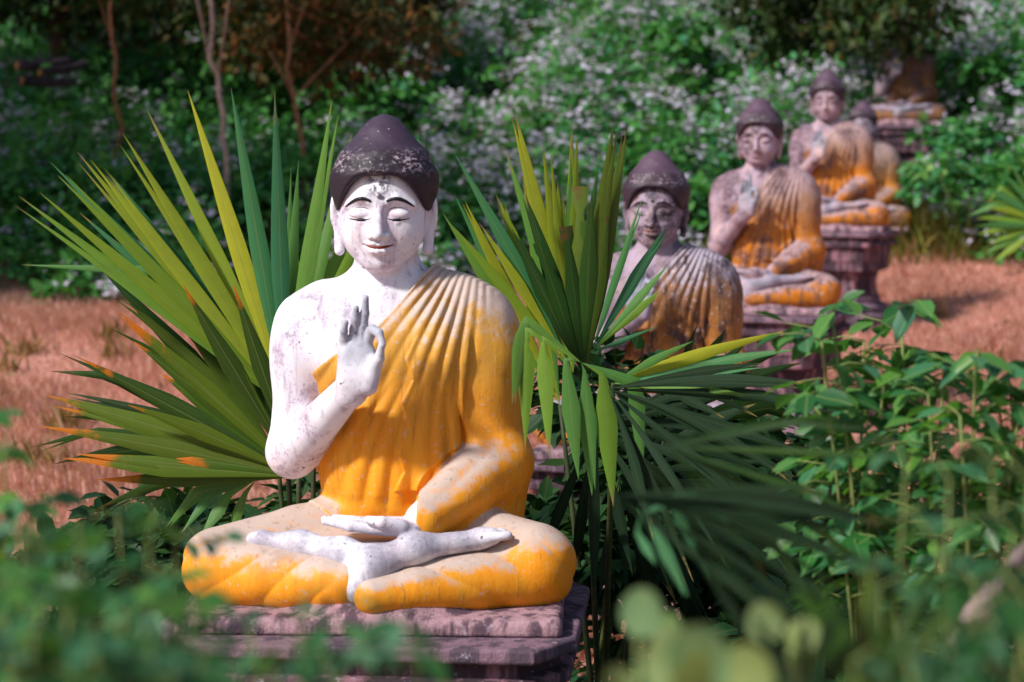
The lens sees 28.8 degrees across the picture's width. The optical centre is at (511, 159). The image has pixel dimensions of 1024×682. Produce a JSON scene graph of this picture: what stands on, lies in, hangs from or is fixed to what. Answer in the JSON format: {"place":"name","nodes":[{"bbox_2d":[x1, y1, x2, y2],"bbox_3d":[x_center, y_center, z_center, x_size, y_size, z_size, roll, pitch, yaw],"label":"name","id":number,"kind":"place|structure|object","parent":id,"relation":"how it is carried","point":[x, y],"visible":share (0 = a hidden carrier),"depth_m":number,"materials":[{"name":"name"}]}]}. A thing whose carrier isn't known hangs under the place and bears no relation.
{"place":"outdoors","nodes":[
{"label":"outdoors","id":0,"kind":"place"},
{"bbox_2d":[0,229,1023,675],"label":"grass","id":1,"kind":"structure","parent":0,"point":[54,325],"depth_m":16.02,"materials":[{"name":"brown plant"}]},
{"bbox_2d":[0,0,1023,676],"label":"ground","id":2,"kind":"structure","parent":0,"point":[508,82],"depth_m":25.41,"materials":[{"name":"soil"}]},
{"bbox_2d":[0,406,67,661],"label":"leafy plant","id":3,"kind":"object","parent":2,"relation":"on","point":[12,507],"visible":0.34,"depth_m":2.75,"materials":[{"name":"green plant"}]},
{"bbox_2d":[0,160,70,246],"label":"shrub","id":4,"kind":"object","parent":2,"relation":"on","point":[34,179],"visible":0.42,"depth_m":21.08,"materials":[{"name":"green plant"}]},
{"bbox_2d":[17,75,76,87],"bbox_3d":[-5.139,-0.863,22.003,0.681,0.142,0.148,0,0,-37],"label":"log","id":5,"kind":"object","parent":2,"relation":"on","point":[29,80],"visible":1,"depth_m":21.94,"materials":[{"name":"brown wood"}]},
{"bbox_2d":[14,57,72,69],"bbox_3d":[-5.176,-1.060,22.004,0.656,0.167,0.143,0,0,-38],"label":"log","id":6,"kind":"object","parent":5,"relation":"on","point":[27,64],"visible":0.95,"depth_m":21.92,"materials":[{"name":"brown wood"}]},
{"bbox_2d":[38,60,87,76],"bbox_3d":[-4.954,-1.009,21.994,0.606,0.210,0.111,0,0,-40],"label":"log","id":7,"kind":"object","parent":5,"relation":"on","point":[65,68],"visible":1,"depth_m":21.94,"materials":[{"name":"brown wood"}]},
{"bbox_2d":[13,0,201,219],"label":"sapling","id":8,"kind":"object","parent":2,"relation":"on","point":[115,4],"visible":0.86,"depth_m":21.35,"materials":[{"name":"brown plant"}]},
{"bbox_2d":[44,136,176,239],"bbox_3d":[-4.346,0.439,21.279,1.269,1.381,1.713,0,0,-33],"label":"shrub","id":9,"kind":"object","parent":2,"relation":"on","point":[69,166],"visible":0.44,"depth_m":20.94,"materials":[{"name":"green plant"}]},
{"bbox_2d":[0,502,234,681],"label":"leafy plant","id":10,"kind":"object","parent":2,"relation":"on","point":[167,597],"visible":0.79,"depth_m":1.80,"materials":[{"name":"green plant"}]},
{"bbox_2d":[0,536,235,681],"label":"leafy plant","id":11,"kind":"object","parent":2,"relation":"on","point":[132,663],"visible":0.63,"depth_m":1.62,"materials":[{"name":"green plant"}]},
{"bbox_2d":[0,489,247,680],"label":"leafy plant","id":12,"kind":"object","parent":2,"relation":"on","point":[38,510],"visible":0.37,"depth_m":2.50,"materials":[{"name":"green plant"}]},
{"bbox_2d":[0,486,265,675],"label":"shrub","id":13,"kind":"object","parent":2,"relation":"on","point":[162,549],"visible":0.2,"depth_m":6.75,"materials":[{"name":"green plant"}]},
{"bbox_2d":[41,472,320,618],"bbox_3d":[-1.061,1.610,7.155,1.110,1.150,1.455,0,0,-42],"label":"shrub","id":14,"kind":"object","parent":2,"relation":"on","point":[82,512],"visible":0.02,"depth_m":7.10,"materials":[{"name":"green plant"}]},
{"bbox_2d":[16,90,353,531],"bbox_3d":[-0.959,0.877,6.262,1.188,2.208,0.572,0,0,0],"label":"fan palm","id":15,"kind":"object","parent":2,"relation":"on","point":[210,447],"visible":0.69,"depth_m":6.22,"materials":[{"name":"green plant"}]},
{"bbox_2d":[0,0,419,112],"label":"dark tree","id":16,"kind":"object","parent":2,"relation":"on","point":[53,28],"visible":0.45,"depth_m":26.22,"materials":[{"name":"green plant"}]},
{"bbox_2d":[196,0,231,262],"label":"sapling","id":17,"kind":"object","parent":2,"relation":"on","point":[209,48],"visible":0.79,"depth_m":20.20,"materials":[{"name":"brown plant"}]},
{"bbox_2d":[204,127,333,240],"bbox_3d":[-2.519,0.383,20.782,1.299,1.477,1.418,0,0,-23],"label":"shrub","id":18,"kind":"object","parent":2,"relation":"on","point":[263,181],"visible":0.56,"depth_m":20.78,"materials":[{"name":"green plant"}]},
{"bbox_2d":[189,581,384,681],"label":"leafy plant","id":19,"kind":"object","parent":2,"relation":"on","point":[315,639],"visible":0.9,"depth_m":1.96,"materials":[{"name":"green plant"}]},
{"bbox_2d":[194,0,467,216],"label":"sapling","id":20,"kind":"object","parent":2,"relation":"on","point":[369,48],"visible":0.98,"depth_m":21.46,"materials":[{"name":"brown plant"}]},
{"bbox_2d":[201,0,477,97],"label":"dark tree","id":21,"kind":"object","parent":2,"relation":"on","point":[254,68],"visible":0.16,"depth_m":25.47,"materials":[{"name":"green plant"}]},
{"bbox_2d":[241,613,456,681],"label":"leafy plant","id":22,"kind":"object","parent":2,"relation":"on","point":[390,630],"visible":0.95,"depth_m":1.86,"materials":[{"name":"green plant"}]},
{"bbox_2d":[162,581,588,681],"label":"statue pedestal","id":23,"kind":"object","parent":2,"relation":"on","point":[507,659],"visible":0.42,"depth_m":5.24,"materials":[{"name":"stone"}]},
{"bbox_2d":[178,114,576,637],"bbox_3d":[-0.368,0.570,5.678,1.105,1.405,0.745,0,0,2],"label":"buddha statue","id":24,"kind":"object","parent":23,"relation":"on","point":[396,419],"visible":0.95,"depth_m":5.63,"materials":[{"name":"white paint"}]},
{"bbox_2d":[343,71,451,133],"bbox_3d":[-1.401,-0.399,24.651,1.348,1.424,1.647,0,0,0],"label":"shrub","id":25,"kind":"object","parent":2,"relation":"on","point":[414,93],"visible":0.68,"depth_m":24.16,"materials":[{"name":"green plant"}]},
{"bbox_2d":[0,599,835,681],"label":"ground cover","id":26,"kind":"object","parent":2,"relation":"on","point":[631,663],"visible":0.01,"depth_m":7.05,"materials":[{"name":"green plant"}]},
{"bbox_2d":[434,175,494,243],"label":"shrub","id":27,"kind":"object","parent":2,"relation":"on","point":[450,209],"visible":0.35,"depth_m":20.55,"materials":[{"name":"green plant"}]},
{"bbox_2d":[0,0,1023,303],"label":"undergrowth","id":28,"kind":"object","parent":2,"relation":"on","point":[148,78],"visible":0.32,"depth_m":23.84,"materials":[{"name":"green plant"}]},
{"bbox_2d":[0,0,1023,296],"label":"blossoms","id":29,"kind":"object","parent":28,"relation":"attached to","point":[576,112],"visible":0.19,"depth_m":24.02,"materials":[{"name":"white plant"}]},
{"bbox_2d":[0,243,1023,483],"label":"weeds","id":30,"kind":"object","parent":2,"relation":"on","point":[109,334],"visible":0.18,"depth_m":15.25,"materials":[{"name":"brown plant"}]},
{"bbox_2d":[125,186,1023,273],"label":"grass","id":31,"kind":"structure","parent":2,"relation":"on","point":[918,238],"depth_m":20.71,"materials":[{"name":"plant"}]},
{"bbox_2d":[525,88,630,154],"bbox_3d":[0.802,-0.257,23.986,1.114,1.223,1.458,0,0,39],"label":"shrub","id":32,"kind":"object","parent":2,"relation":"on","point":[539,117],"visible":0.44,"depth_m":23.90,"materials":[{"name":"green plant"}]},
{"bbox_2d":[524,415,729,681],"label":"shrub","id":33,"kind":"object","parent":2,"relation":"on","point":[540,507],"visible":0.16,"depth_m":6.90,"materials":[{"name":"green plant"}]},
{"bbox_2d":[443,113,813,681],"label":"fan palm","id":34,"kind":"object","parent":2,"relation":"on","point":[558,274],"visible":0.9,"depth_m":6.19,"materials":[{"name":"green plant"}]},
{"bbox_2d":[528,460,776,627],"bbox_3d":[0.658,1.935,9.252,1.156,1.150,0.956,0,0,18],"label":"statue pedestal","id":35,"kind":"object","parent":2,"relation":"on","point":[541,473],"visible":0.02,"depth_m":8.94,"materials":[{"name":"stone"}]},
{"bbox_2d":[533,150,769,460],"bbox_3d":[0.663,0.657,9.249,1.105,1.405,0.745,0,0,12],"label":"buddha statue","id":36,"kind":"object","parent":35,"relation":"on","point":[701,288],"visible":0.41,"depth_m":9.20,"materials":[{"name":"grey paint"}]},
{"bbox_2d":[605,587,774,681],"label":"round leaved plant","id":37,"kind":"object","parent":2,"relation":"on","point":[674,651],"visible":1,"depth_m":1.61,"materials":[{"name":"green plant"}]},
{"bbox_2d":[638,5,745,126],"bbox_3d":[2.345,-1.091,25.486,1.406,1.746,1.572,0,0,0],"label":"shrub","id":38,"kind":"object","parent":2,"relation":"on","point":[698,51],"visible":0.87,"depth_m":25.18,"materials":[{"name":"green plant"}]},
{"bbox_2d":[686,169,711,247],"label":"shrub","id":39,"kind":"object","parent":2,"relation":"on","point":[699,193],"visible":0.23,"depth_m":20.58,"materials":[{"name":"green plant"}]},
{"bbox_2d":[527,327,909,671],"bbox_3d":[0.822,1.393,7.744,1.780,1.589,1.947,0,0,0],"label":"shrub","id":40,"kind":"object","parent":2,"relation":"on","point":[686,607],"visible":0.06,"depth_m":7.16,"materials":[{"name":"green plant"}]},
{"bbox_2d":[628,660,843,681],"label":"shrub","id":41,"kind":"object","parent":2,"relation":"on","point":[815,678],"visible":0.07,"depth_m":4.80,"materials":[{"name":"green plant"}]},
{"bbox_2d":[747,601,818,681],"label":"round leaved plant","id":42,"kind":"object","parent":2,"relation":"on","point":[769,615],"visible":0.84,"depth_m":1.91,"materials":[{"name":"green plant"}]},
{"bbox_2d":[613,417,953,681],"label":"fan palm","id":43,"kind":"object","parent":2,"relation":"on","point":[835,646],"visible":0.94,"depth_m":2.30,"materials":[{"name":"green plant"}]},
{"bbox_2d":[742,311,854,436],"bbox_3d":[1.614,1.569,13.073,1.156,1.150,0.956,0,0,21],"label":"statue pedestal","id":44,"kind":"object","parent":2,"relation":"on","point":[810,366],"visible":0.16,"depth_m":12.63,"materials":[{"name":"stone"}]},
{"bbox_2d":[708,97,841,315],"bbox_3d":[1.619,0.291,13.070,1.105,1.405,0.745,0,0,15],"label":"buddha statue","id":45,"kind":"object","parent":44,"relation":"on","point":[765,216],"visible":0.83,"depth_m":13.01,"materials":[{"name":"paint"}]},
{"bbox_2d":[702,0,975,79],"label":"dark tree","id":46,"kind":"object","parent":2,"relation":"on","point":[828,25],"visible":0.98,"depth_m":24.64,"materials":[{"name":"green plant"}]},
{"bbox_2d":[680,456,1022,645],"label":"shrub","id":47,"kind":"object","parent":2,"relation":"on","point":[698,618],"visible":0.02,"depth_m":7.34,"materials":[{"name":"green plant"}]},
{"bbox_2d":[821,229,899,334],"bbox_3d":[2.733,1.191,17.323,1.156,1.150,0.956,0,0,22],"label":"statue pedestal","id":48,"kind":"object","parent":2,"relation":"on","point":[856,260],"visible":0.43,"depth_m":16.88,"materials":[{"name":"stone"}]},
{"bbox_2d":[789,69,890,231],"bbox_3d":[2.738,-0.087,17.320,1.105,1.405,0.745,0,0,16],"label":"buddha statue","id":49,"kind":"object","parent":48,"relation":"on","point":[831,152],"visible":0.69,"depth_m":17.25,"materials":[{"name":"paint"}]},
{"bbox_2d":[753,290,976,681],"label":"leafy plant","id":50,"kind":"object","parent":2,"relation":"on","point":[847,404],"visible":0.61,"depth_m":4.30,"materials":[{"name":"green plant"}]},
{"bbox_2d":[708,553,1023,681],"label":"shrub","id":51,"kind":"object","parent":2,"relation":"on","point":[724,625],"visible":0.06,"depth_m":6.10,"materials":[{"name":"green plant"}]},
{"bbox_2d":[893,232,910,243],"bbox_3d":[3.784,1.339,21.523,1.156,1.150,0.956,0,0,23],"label":"statue pedestal","id":52,"kind":"object","parent":2,"relation":"on","point":[895,236],"visible":0.03,"depth_m":20.98,"materials":[{"name":"stone"}]},
{"bbox_2d":[848,101,913,231],"bbox_3d":[3.789,0.061,21.520,1.105,1.405,0.745,0,0,17],"label":"buddha statue","id":53,"kind":"object","parent":52,"relation":"on","point":[887,163],"visible":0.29,"depth_m":21.45,"materials":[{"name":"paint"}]},
{"bbox_2d":[872,125,941,174],"bbox_3d":[4.800,0.154,24.523,1.156,1.150,0.956,0,0,23],"label":"statue pedestal","id":54,"kind":"object","parent":2,"relation":"on","point":[895,137],"visible":0.09,"depth_m":24.11,"materials":[{"name":"stone"}]},
{"bbox_2d":[870,16,946,124],"bbox_3d":[4.806,-1.124,24.520,1.105,1.405,0.745,0,0,17],"label":"buddha statue","id":55,"kind":"object","parent":54,"relation":"on","point":[908,88],"visible":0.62,"depth_m":24.43,"materials":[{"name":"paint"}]},
{"bbox_2d":[821,434,1023,681],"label":"leafy plant","id":56,"kind":"object","parent":2,"relation":"on","point":[984,570],"visible":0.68,"depth_m":2.28,"materials":[{"name":"green plant"}]},
{"bbox_2d":[852,590,1023,681],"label":"leafy plant","id":57,"kind":"object","parent":2,"relation":"on","point":[941,666],"visible":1,"depth_m":1.68,"materials":[{"name":"green plant"}]},
{"bbox_2d":[853,348,1023,680],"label":"leafy plant","id":58,"kind":"object","parent":2,"relation":"on","point":[994,392],"visible":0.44,"depth_m":4.03,"materials":[{"name":"green plant"}]},
{"bbox_2d":[903,109,1006,175],"bbox_3d":[5.164,0.009,23.009,1.257,1.192,1.886,0,0,0],"label":"shrub","id":59,"kind":"object","parent":2,"relation":"on","point":[959,137],"visible":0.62,"depth_m":22.91,"materials":[{"name":"green plant"}]},
{"bbox_2d":[893,133,1023,251],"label":"shrub","id":60,"kind":"object","parent":2,"relation":"on","point":[929,175],"visible":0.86,"depth_m":20.37,"materials":[{"name":"green plant"}]},
{"bbox_2d":[937,30,1023,141],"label":"shrub","id":61,"kind":"object","parent":2,"relation":"on","point":[1010,63],"visible":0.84,"depth_m":24.30,"materials":[{"name":"green plant"}]},
{"bbox_2d":[947,542,1023,638],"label":"dry stalk","id":62,"kind":"object","parent":2,"relation":"on","point":[1017,555],"visible":0.09,"depth_m":3.01,"materials":[{"name":"plant"}]},
{"bbox_2d":[968,155,1023,261],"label":"fan palm","id":63,"kind":"object","parent":2,"relation":"on","point":[1012,227],"visible":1,"depth_m":16.41,"materials":[{"name":"green plant"}]},
{"bbox_2d":[0,252,1023,637],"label":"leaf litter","id":64,"kind":"object","parent":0,"point":[530,492],"visible":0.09,"depth_m":16.12,"materials":[{"name":"brown plant"}]}
]}

